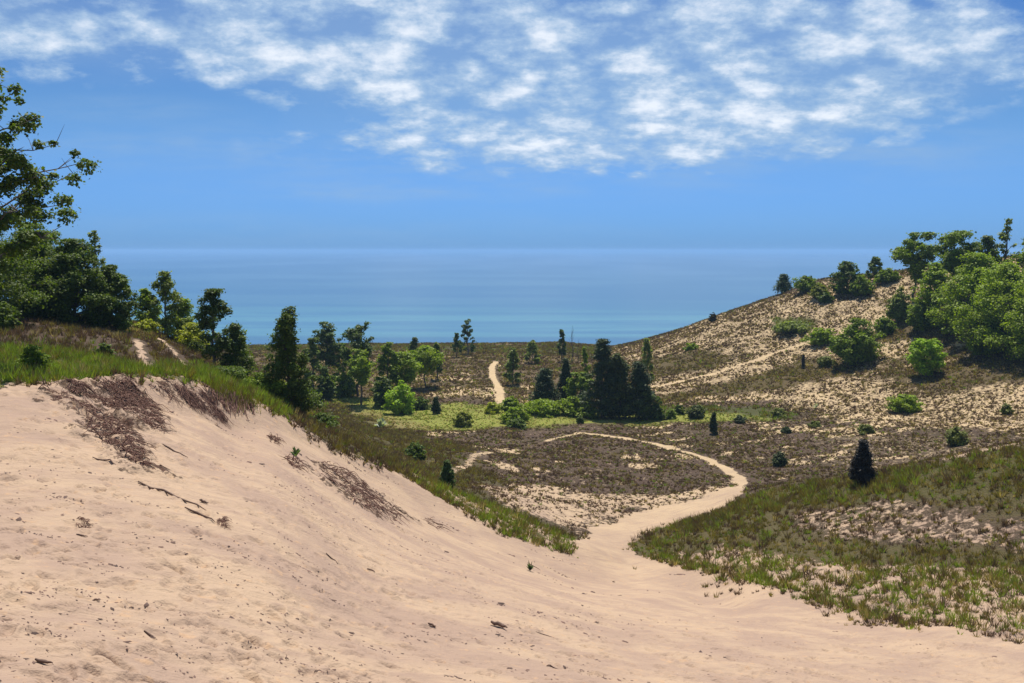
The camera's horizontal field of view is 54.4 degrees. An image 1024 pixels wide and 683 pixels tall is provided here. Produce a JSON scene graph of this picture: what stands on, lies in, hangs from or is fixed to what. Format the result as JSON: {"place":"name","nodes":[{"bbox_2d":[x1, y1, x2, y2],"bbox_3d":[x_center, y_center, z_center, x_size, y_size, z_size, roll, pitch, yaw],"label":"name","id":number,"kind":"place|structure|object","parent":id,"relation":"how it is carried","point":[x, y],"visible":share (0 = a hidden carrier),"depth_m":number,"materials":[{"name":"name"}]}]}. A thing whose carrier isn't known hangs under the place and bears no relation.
{"place":"outdoors","nodes":[
{"label":"outdoors","id":0,"kind":"place"},
{"bbox_2d":[133,339,747,573],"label":"path","id":1,"kind":"structure","parent":0,"point":[605,544],"depth_m":71.91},
{"bbox_2d":[3,252,1016,345],"bbox_3d":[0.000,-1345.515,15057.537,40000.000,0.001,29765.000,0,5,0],"label":"lake water","id":2,"kind":"structure","parent":0,"point":[615,298],"depth_m":811.08,"materials":[{"name":"liquid"}]},
{"bbox_2d":[0,373,1023,682],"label":"sand slope","id":3,"kind":"structure","parent":0,"point":[686,619],"depth_m":26.19,"materials":[{"name":"sand"}]},
{"bbox_2d":[38,385,125,423],"bbox_3d":[-14.724,2.176,34.035,3.690,1.240,1.909,2,6,24],"label":"root tangle","id":4,"kind":"object","parent":3,"relation":"on","point":[94,409],"visible":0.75,"depth_m":33.84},
{"bbox_2d":[48,375,174,432],"bbox_3d":[-14.401,2.175,37.739,4.660,2.014,6.696,0,5,0],"label":"root tangle","id":5,"kind":"object","parent":3,"relation":"on","point":[130,400],"visible":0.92,"depth_m":37.95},
{"bbox_2d":[82,416,166,469],"bbox_3d":[-11.940,2.978,30.355,2.197,0.981,7.166,-3,6,-26],"label":"root tangle","id":6,"kind":"object","parent":3,"relation":"on","point":[126,441],"visible":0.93,"depth_m":30.12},
{"bbox_2d":[149,378,237,428],"bbox_3d":[-13.856,2.799,43.574,1.934,2.690,4.775,2,6,20],"label":"root tangle","id":7,"kind":"object","parent":3,"relation":"on","point":[188,399],"visible":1,"depth_m":43.70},
{"bbox_2d":[200,375,261,419],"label":"turf block","id":8,"kind":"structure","parent":3,"relation":"on","point":[233,400],"depth_m":47.15,"materials":[{"name":"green plant"}]},
{"bbox_2d":[281,454,309,471],"bbox_3d":[-9.281,5.240,42.945,1.324,1.213,4.301,0,5,0],"label":"stick heap","id":9,"kind":"object","parent":3,"relation":"on","point":[291,463],"visible":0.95,"depth_m":42.98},
{"bbox_2d":[321,461,383,501],"bbox_3d":[-7.658,6.698,48.058,2.944,2.242,7.303,0,5,0],"label":"stick heap","id":10,"kind":"object","parent":3,"relation":"on","point":[345,480],"visible":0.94,"depth_m":47.43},
{"bbox_2d":[345,486,413,525],"bbox_3d":[-6.066,7.690,45.288,2.831,2.727,6.954,0,5,0],"label":"stick heap","id":11,"kind":"object","parent":3,"relation":"on","point":[378,506],"visible":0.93,"depth_m":45.41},
{"bbox_2d":[0,410,997,682],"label":"plant litter","id":12,"kind":"object","parent":3,"relation":"on","point":[272,594],"visible":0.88,"depth_m":20.57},
{"bbox_2d":[0,257,1023,645],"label":"dune terrain","id":13,"kind":"structure","parent":0,"point":[952,515],"depth_m":102.34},
{"bbox_2d":[0,301,22,329],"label":"shrub","id":14,"kind":"object","parent":13,"relation":"on","point":[7,319],"visible":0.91,"depth_m":57.96,"materials":[{"name":"green plant"}]},
{"bbox_2d":[0,231,61,320],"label":"oak tree","id":15,"kind":"object","parent":13,"relation":"on","point":[6,292],"visible":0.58,"depth_m":62.56,"materials":[{"name":"green plant"}]},
{"bbox_2d":[14,344,57,368],"bbox_3d":[-19.822,0.653,41.558,1.572,1.116,1.450,3,6,31],"label":"shrub","id":16,"kind":"object","parent":13,"relation":"on","point":[33,353],"visible":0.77,"depth_m":41.28,"materials":[{"name":"green plant"}]},
{"bbox_2d":[14,222,61,302],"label":"oak tree","id":17,"kind":"object","parent":13,"relation":"on","point":[39,227],"visible":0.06,"depth_m":75.52,"materials":[{"name":"green plant"}]},
{"bbox_2d":[0,229,85,321],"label":"oak tree","id":18,"kind":"object","parent":13,"relation":"on","point":[47,256],"visible":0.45,"depth_m":66.78,"materials":[{"name":"green plant"}]},
{"bbox_2d":[0,67,102,275],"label":"oak tree","id":19,"kind":"object","parent":13,"relation":"on","point":[41,186],"visible":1,"depth_m":39.88,"materials":[{"name":"green plant"}]},
{"bbox_2d":[27,238,124,325],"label":"oak tree","id":20,"kind":"object","parent":13,"relation":"on","point":[72,278],"visible":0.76,"depth_m":67.87,"materials":[{"name":"green plant"}]},
{"bbox_2d":[84,230,105,268],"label":"cottonwood tree","id":21,"kind":"object","parent":13,"relation":"on","point":[95,237],"visible":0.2,"depth_m":76.69,"materials":[{"name":"green plant"}]},
{"bbox_2d":[91,343,116,355],"bbox_3d":[-21.586,0.445,52.471,1.333,0.797,0.964,0,5,0],"label":"shrub","id":22,"kind":"object","parent":13,"relation":"on","point":[104,346],"visible":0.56,"depth_m":52.39,"materials":[{"name":"green plant"}]},
{"bbox_2d":[82,264,142,331],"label":"oak tree","id":23,"kind":"object","parent":13,"relation":"on","point":[121,318],"visible":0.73,"depth_m":69.31,"materials":[{"name":"green plant"}]},
{"bbox_2d":[131,288,162,321],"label":"cottonwood tree","id":24,"kind":"object","parent":13,"relation":"on","point":[143,298],"visible":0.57,"depth_m":81.73,"materials":[{"name":"green plant"}]},
{"bbox_2d":[133,318,163,331],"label":"shrub","id":25,"kind":"object","parent":13,"relation":"on","point":[149,324],"visible":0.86,"depth_m":75.92,"materials":[{"name":"green plant"}]},
{"bbox_2d":[140,270,189,338],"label":"cottonwood tree","id":26,"kind":"object","parent":13,"relation":"on","point":[164,285],"visible":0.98,"depth_m":79.65,"materials":[{"name":"green plant"}]},
{"bbox_2d":[170,298,199,338],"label":"cottonwood tree","id":27,"kind":"object","parent":13,"relation":"on","point":[186,308],"visible":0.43,"depth_m":81.85,"materials":[{"name":"green plant"}]},
{"bbox_2d":[168,322,218,351],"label":"shrub","id":28,"kind":"object","parent":13,"relation":"on","point":[188,336],"visible":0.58,"depth_m":78.87,"materials":[{"name":"green plant"}]},
{"bbox_2d":[189,288,241,365],"bbox_3d":[-19.016,-0.799,63.057,3.318,5.208,3.649,0,5,0],"label":"cottonwood tree","id":29,"kind":"object","parent":13,"relation":"on","point":[218,309],"visible":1,"depth_m":62.84,"materials":[{"name":"green plant"}]},
{"bbox_2d":[209,365,248,378],"bbox_3d":[-16.549,1.802,57.397,2.942,0.828,2.933,0,5,0],"label":"shrub","id":30,"kind":"object","parent":13,"relation":"on","point":[238,372],"visible":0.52,"depth_m":57.00,"materials":[{"name":"green plant"}]},
{"bbox_2d":[215,322,259,376],"bbox_3d":[-17.870,0.599,64.463,2.448,3.774,2.773,4,6,35],"label":"cottonwood tree","id":31,"kind":"object","parent":13,"relation":"on","point":[237,347],"visible":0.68,"depth_m":64.06,"materials":[{"name":"green plant"}]},
{"bbox_2d":[242,371,286,397],"bbox_3d":[-15.290,2.581,60.601,3.574,1.530,3.165,0,5,0],"label":"shrub","id":32,"kind":"object","parent":13,"relation":"on","point":[259,379],"visible":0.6,"depth_m":59.90,"materials":[{"name":"green plant"}]},
{"bbox_2d":[257,305,320,409],"bbox_3d":[-13.782,0.992,60.307,3.411,6.391,3.398,5,7,44],"label":"cottonwood tree","id":33,"kind":"object","parent":13,"relation":"on","point":[283,335],"visible":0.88,"depth_m":59.95,"materials":[{"name":"green plant"}]},
{"bbox_2d":[279,378,329,412],"bbox_3d":[-13.386,3.360,61.603,3.958,2.263,4.259,0,5,0],"label":"shrub","id":34,"kind":"object","parent":13,"relation":"on","point":[308,403],"visible":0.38,"depth_m":61.32,"materials":[{"name":"green plant"}]},
{"bbox_2d":[302,337,327,395],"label":"cottonwood tree","id":35,"kind":"object","parent":13,"relation":"on","point":[315,364],"visible":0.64,"depth_m":152.89,"materials":[{"name":"green plant"}]},
{"bbox_2d":[309,411,339,427],"bbox_3d":[-12.346,5.115,64.811,2.524,1.119,2.620,-5,7,-44],"label":"shrub","id":36,"kind":"object","parent":13,"relation":"on","point":[322,417],"visible":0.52,"depth_m":64.48,"materials":[{"name":"green plant"}]},
{"bbox_2d":[315,369,336,398],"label":"shrub","id":37,"kind":"object","parent":13,"relation":"on","point":[329,392],"visible":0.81,"depth_m":155.29,"materials":[{"name":"green plant"}]},
{"bbox_2d":[311,321,346,368],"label":"cottonwood tree","id":38,"kind":"object","parent":13,"relation":"on","point":[326,337],"visible":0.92,"depth_m":166.97,"materials":[{"name":"green plant"}]},
{"bbox_2d":[332,342,352,381],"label":"cottonwood tree","id":39,"kind":"object","parent":13,"relation":"on","point":[344,363],"visible":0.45,"depth_m":167.93,"materials":[{"name":"green plant"}]},
{"bbox_2d":[334,372,356,396],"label":"shrub","id":40,"kind":"object","parent":13,"relation":"on","point":[344,387],"visible":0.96,"depth_m":159.01,"materials":[{"name":"green plant"}]},
{"bbox_2d":[339,321,376,396],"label":"cottonwood tree","id":41,"kind":"object","parent":13,"relation":"on","point":[356,333],"visible":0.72,"depth_m":159.35,"materials":[{"name":"green plant"}]},
{"bbox_2d":[347,349,376,404],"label":"cottonwood tree","id":42,"kind":"object","parent":13,"relation":"on","point":[359,374],"visible":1,"depth_m":151.12,"materials":[{"name":"green plant"}]},
{"bbox_2d":[370,376,392,408],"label":"shrub","id":43,"kind":"object","parent":13,"relation":"on","point":[379,394],"visible":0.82,"depth_m":150.54,"materials":[{"name":"green plant"}]},
{"bbox_2d":[374,342,403,388],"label":"cottonwood tree","id":44,"kind":"object","parent":13,"relation":"on","point":[384,362],"visible":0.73,"depth_m":154.40,"materials":[{"name":"green plant"}]},
{"bbox_2d":[381,380,417,414],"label":"shrub","id":45,"kind":"object","parent":13,"relation":"on","point":[401,402],"visible":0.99,"depth_m":144.84,"materials":[{"name":"green plant"}]},
{"bbox_2d":[387,351,423,389],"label":"cottonwood tree","id":46,"kind":"object","parent":13,"relation":"on","point":[407,361],"visible":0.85,"depth_m":155.39,"materials":[{"name":"green plant"}]},
{"bbox_2d":[404,442,426,460],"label":"shrub","id":47,"kind":"object","parent":13,"relation":"on","point":[416,450],"visible":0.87,"depth_m":82.81,"materials":[{"name":"green plant"}]},
{"bbox_2d":[412,396,431,409],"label":"shrub","id":48,"kind":"object","parent":13,"relation":"on","point":[422,403],"visible":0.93,"depth_m":148.65,"materials":[{"name":"green plant"}]},
{"bbox_2d":[403,345,444,387],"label":"cottonwood tree","id":49,"kind":"object","parent":13,"relation":"on","point":[429,358],"visible":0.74,"depth_m":167.41,"materials":[{"name":"green plant"}]},
{"bbox_2d":[439,460,455,487],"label":"juniper","id":50,"kind":"object","parent":13,"relation":"on","point":[447,472],"visible":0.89,"depth_m":67.04,"materials":[{"name":"green plant"}]},
{"bbox_2d":[451,411,473,427],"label":"shrub","id":51,"kind":"object","parent":13,"relation":"on","point":[462,419],"visible":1,"depth_m":130.76,"materials":[{"name":"green plant"}]},
{"bbox_2d":[460,319,475,354],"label":"cottonwood tree","id":52,"kind":"object","parent":13,"relation":"on","point":[467,332],"visible":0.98,"depth_m":223.58,"materials":[{"name":"green plant"}]},
{"bbox_2d":[484,402,503,414],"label":"shrub","id":53,"kind":"object","parent":13,"relation":"on","point":[492,408],"visible":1,"depth_m":142.25,"materials":[{"name":"green plant"}]},
{"bbox_2d":[497,395,524,410],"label":"shrub","id":54,"kind":"object","parent":13,"relation":"on","point":[510,401],"visible":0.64,"depth_m":144.87,"materials":[{"name":"green plant"}]},
{"bbox_2d":[502,348,520,384],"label":"cottonwood tree","id":55,"kind":"object","parent":13,"relation":"on","point":[510,365],"visible":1,"depth_m":170.11,"materials":[{"name":"green plant"}]},
{"bbox_2d":[0,317,1023,557],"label":"crest grass","id":56,"kind":"structure","parent":13,"relation":"on","point":[103,363],"depth_m":54.57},
{"bbox_2d":[500,407,530,422],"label":"shrub","id":57,"kind":"object","parent":13,"relation":"on","point":[511,413],"visible":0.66,"depth_m":133.87,"materials":[{"name":"green plant"}]},
{"bbox_2d":[505,417,526,429],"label":"shrub","id":58,"kind":"object","parent":13,"relation":"on","point":[518,423],"visible":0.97,"depth_m":129.73,"materials":[{"name":"green plant"}]},
{"bbox_2d":[15,312,1023,538],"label":"heath tussocks","id":59,"kind":"object","parent":13,"relation":"on","point":[393,436],"visible":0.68,"depth_m":105.10,"materials":[{"name":"brown plant"}]},
{"bbox_2d":[524,340,541,361],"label":"cottonwood tree","id":60,"kind":"object","parent":13,"relation":"on","point":[533,348],"visible":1,"depth_m":202.93,"materials":[{"name":"green plant"}]},
{"bbox_2d":[521,398,563,417],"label":"shrub","id":61,"kind":"object","parent":13,"relation":"on","point":[543,407],"visible":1,"depth_m":140.74,"materials":[{"name":"green plant"}]},
{"bbox_2d":[528,367,563,403],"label":"juniper","id":62,"kind":"object","parent":13,"relation":"on","point":[544,382],"visible":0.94,"depth_m":148.27,"materials":[{"name":"green plant"}]},
{"bbox_2d":[557,329,566,361],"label":"cottonwood tree","id":63,"kind":"object","parent":13,"relation":"on","point":[563,350],"visible":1,"depth_m":207.03,"materials":[{"name":"green plant"}]},
{"bbox_2d":[556,358,572,398],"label":"juniper","id":64,"kind":"object","parent":13,"relation":"on","point":[564,374],"visible":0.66,"depth_m":150.65,"materials":[{"name":"green plant"}]},
{"bbox_2d":[553,395,588,417],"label":"shrub","id":65,"kind":"object","parent":13,"relation":"on","point":[568,407],"visible":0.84,"depth_m":140.60,"materials":[{"name":"green plant"}]},
{"bbox_2d":[562,372,594,406],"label":"cottonwood tree","id":66,"kind":"object","parent":13,"relation":"on","point":[582,380],"visible":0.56,"depth_m":146.34,"materials":[{"name":"green plant"}]},
{"bbox_2d":[581,346,590,378],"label":"cottonwood tree","id":67,"kind":"object","parent":13,"relation":"on","point":[584,354],"visible":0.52,"depth_m":150.76,"materials":[{"name":"green plant"}]},
{"bbox_2d":[577,405,599,418],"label":"shrub","id":68,"kind":"object","parent":13,"relation":"on","point":[590,412],"visible":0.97,"depth_m":139.29,"materials":[{"name":"green plant"}]},
{"bbox_2d":[568,338,624,417],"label":"pine tree","id":69,"kind":"object","parent":13,"relation":"on","point":[602,354],"visible":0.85,"depth_m":138.74,"materials":[{"name":"green plant"}]},
{"bbox_2d":[205,254,1023,422],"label":"dune scrub","id":70,"kind":"object","parent":13,"relation":"on","point":[545,347],"visible":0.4,"depth_m":174.52,"materials":[{"name":"green plant"}]},
{"bbox_2d":[600,353,636,418],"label":"pine tree","id":71,"kind":"object","parent":13,"relation":"on","point":[621,388],"visible":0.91,"depth_m":138.19,"materials":[{"name":"green plant"}]},
{"bbox_2d":[622,361,661,420],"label":"pine tree","id":72,"kind":"object","parent":13,"relation":"on","point":[638,378],"visible":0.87,"depth_m":138.30,"materials":[{"name":"green plant"}]},
{"bbox_2d":[641,338,654,382],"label":"cottonwood tree","id":73,"kind":"object","parent":13,"relation":"on","point":[647,348],"visible":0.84,"depth_m":160.56,"materials":[{"name":"green plant"}]},
{"bbox_2d":[635,389,662,419],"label":"shrub","id":74,"kind":"object","parent":13,"relation":"on","point":[646,410],"visible":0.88,"depth_m":137.97,"materials":[{"name":"green plant"}]},
{"bbox_2d":[685,405,706,418],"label":"shrub","id":75,"kind":"object","parent":13,"relation":"on","point":[694,411],"visible":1,"depth_m":137.72,"materials":[{"name":"green plant"}]},
{"bbox_2d":[708,412,718,433],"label":"juniper","id":76,"kind":"object","parent":13,"relation":"on","point":[713,424],"visible":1,"depth_m":124.80,"materials":[{"name":"green plant"}]},
{"bbox_2d":[771,451,788,466],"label":"shrub","id":77,"kind":"object","parent":13,"relation":"on","point":[779,460],"visible":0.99,"depth_m":103.67,"materials":[{"name":"green plant"}]},
{"bbox_2d":[773,274,792,292],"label":"juniper","id":78,"kind":"object","parent":13,"relation":"on","point":[783,284],"visible":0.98,"depth_m":223.47,"materials":[{"name":"green plant"}]},
{"bbox_2d":[771,321,809,332],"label":"shrub","id":79,"kind":"object","parent":13,"relation":"on","point":[790,326],"visible":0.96,"depth_m":185.22,"materials":[{"name":"green plant"}]},
{"bbox_2d":[791,275,822,291],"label":"shrub","id":80,"kind":"object","parent":13,"relation":"on","point":[805,283],"visible":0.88,"depth_m":207.40,"materials":[{"name":"green plant"}]},
{"bbox_2d":[799,327,834,345],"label":"shrub","id":81,"kind":"object","parent":13,"relation":"on","point":[820,336],"visible":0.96,"depth_m":173.37,"materials":[{"name":"green plant"}]},
{"bbox_2d":[612,441,1023,643],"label":"marram grass","id":82,"kind":"structure","parent":13,"relation":"on","point":[997,577],"depth_m":56.48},
{"bbox_2d":[807,283,831,297],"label":"shrub","id":83,"kind":"object","parent":13,"relation":"on","point":[819,290],"visible":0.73,"depth_m":196.78,"materials":[{"name":"green plant"}]},
{"bbox_2d":[817,355,837,366],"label":"shrub","id":84,"kind":"object","parent":13,"relation":"on","point":[824,361],"visible":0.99,"depth_m":160.88,"materials":[{"name":"green plant"}]},
{"bbox_2d":[828,261,860,293],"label":"oak tree","id":85,"kind":"object","parent":13,"relation":"on","point":[847,272],"visible":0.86,"depth_m":194.27,"materials":[{"name":"green plant"}]},
{"bbox_2d":[826,317,886,364],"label":"shrub","id":86,"kind":"object","parent":13,"relation":"on","point":[857,344],"visible":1,"depth_m":157.96,"materials":[{"name":"green plant"}]},
{"bbox_2d":[847,438,877,483],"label":"juniper","id":87,"kind":"object","parent":13,"relation":"on","point":[861,468],"visible":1,"depth_m":66.89,"materials":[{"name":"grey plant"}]},
{"bbox_2d":[849,274,875,296],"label":"shrub","id":88,"kind":"object","parent":13,"relation":"on","point":[862,285],"visible":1,"depth_m":190.54,"materials":[{"name":"green plant"}]},
{"bbox_2d":[855,423,876,434],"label":"shrub","id":89,"kind":"object","parent":13,"relation":"on","point":[863,428],"visible":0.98,"depth_m":117.23,"materials":[{"name":"green plant"}]},
{"bbox_2d":[865,256,882,278],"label":"cottonwood tree","id":90,"kind":"object","parent":13,"relation":"on","point":[872,264],"visible":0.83,"depth_m":196.85,"materials":[{"name":"green plant"}]},
{"bbox_2d":[873,316,896,333],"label":"shrub","id":91,"kind":"object","parent":13,"relation":"on","point":[885,325],"visible":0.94,"depth_m":168.66,"materials":[{"name":"green plant"}]},
{"bbox_2d":[873,267,902,282],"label":"shrub","id":92,"kind":"object","parent":13,"relation":"on","point":[886,275],"visible":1,"depth_m":192.04,"materials":[{"name":"green plant"}]},
{"bbox_2d":[884,285,910,321],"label":"shrub","id":93,"kind":"object","parent":13,"relation":"on","point":[897,307],"visible":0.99,"depth_m":171.79,"materials":[{"name":"green plant"}]},
{"bbox_2d":[886,394,925,412],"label":"shrub","id":94,"kind":"object","parent":13,"relation":"on","point":[905,402],"visible":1,"depth_m":127.77,"materials":[{"name":"green plant"}]},
{"bbox_2d":[889,232,939,302],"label":"oak tree","id":95,"kind":"object","parent":13,"relation":"on","point":[917,262],"visible":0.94,"depth_m":176.51,"materials":[{"name":"green plant"}]},
{"bbox_2d":[905,302,939,330],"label":"shrub","id":96,"kind":"object","parent":13,"relation":"on","point":[922,323],"visible":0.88,"depth_m":164.69,"materials":[{"name":"green plant"}]},
{"bbox_2d":[904,337,947,375],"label":"shrub","id":97,"kind":"object","parent":13,"relation":"on","point":[919,355],"visible":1,"depth_m":142.79,"materials":[{"name":"green plant"}]},
{"bbox_2d":[906,261,962,326],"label":"oak tree","id":98,"kind":"object","parent":13,"relation":"on","point":[934,278],"visible":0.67,"depth_m":164.31,"materials":[{"name":"green plant"}]},
{"bbox_2d":[925,230,982,298],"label":"oak tree","id":99,"kind":"object","parent":13,"relation":"on","point":[950,261],"visible":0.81,"depth_m":167.82,"materials":[{"name":"green plant"}]},
{"bbox_2d":[944,426,969,445],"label":"shrub","id":100,"kind":"object","parent":13,"relation":"on","point":[954,436],"visible":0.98,"depth_m":102.71,"materials":[{"name":"green plant"}]},
{"bbox_2d":[920,252,1010,334],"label":"oak tree","id":101,"kind":"object","parent":13,"relation":"on","point":[964,284],"visible":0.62,"depth_m":154.96,"materials":[{"name":"green plant"}]},
{"bbox_2d":[958,235,1003,300],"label":"oak tree","id":102,"kind":"object","parent":13,"relation":"on","point":[988,243],"visible":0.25,"depth_m":164.39,"materials":[{"name":"green plant"}]},
{"bbox_2d":[955,320,1013,356],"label":"shrub","id":103,"kind":"object","parent":13,"relation":"on","point":[977,349],"visible":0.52,"depth_m":145.26,"materials":[{"name":"green plant"}]},
{"bbox_2d":[948,262,1023,352],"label":"oak tree","id":104,"kind":"object","parent":13,"relation":"on","point":[1010,272],"visible":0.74,"depth_m":144.12,"materials":[{"name":"green plant"}]},
{"bbox_2d":[983,271,1023,360],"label":"oak tree","id":105,"kind":"object","parent":13,"relation":"on","point":[1012,315],"visible":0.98,"depth_m":137.86,"materials":[{"name":"green plant"}]},
{"bbox_2d":[992,218,1016,294],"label":"cottonwood tree","id":106,"kind":"object","parent":13,"relation":"on","point":[1003,236],"visible":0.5,"depth_m":162.54,"materials":[{"name":"green plant"}]},
{"bbox_2d":[991,238,1023,301],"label":"oak tree","id":107,"kind":"object","parent":13,"relation":"on","point":[1019,257],"visible":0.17,"depth_m":157.74,"materials":[{"name":"green plant"}]},
{"bbox_2d":[0,0,1023,251],"label":"sky","id":108,"kind":"structure","parent":0,"point":[211,125],"materials":[{"name":"blue"}]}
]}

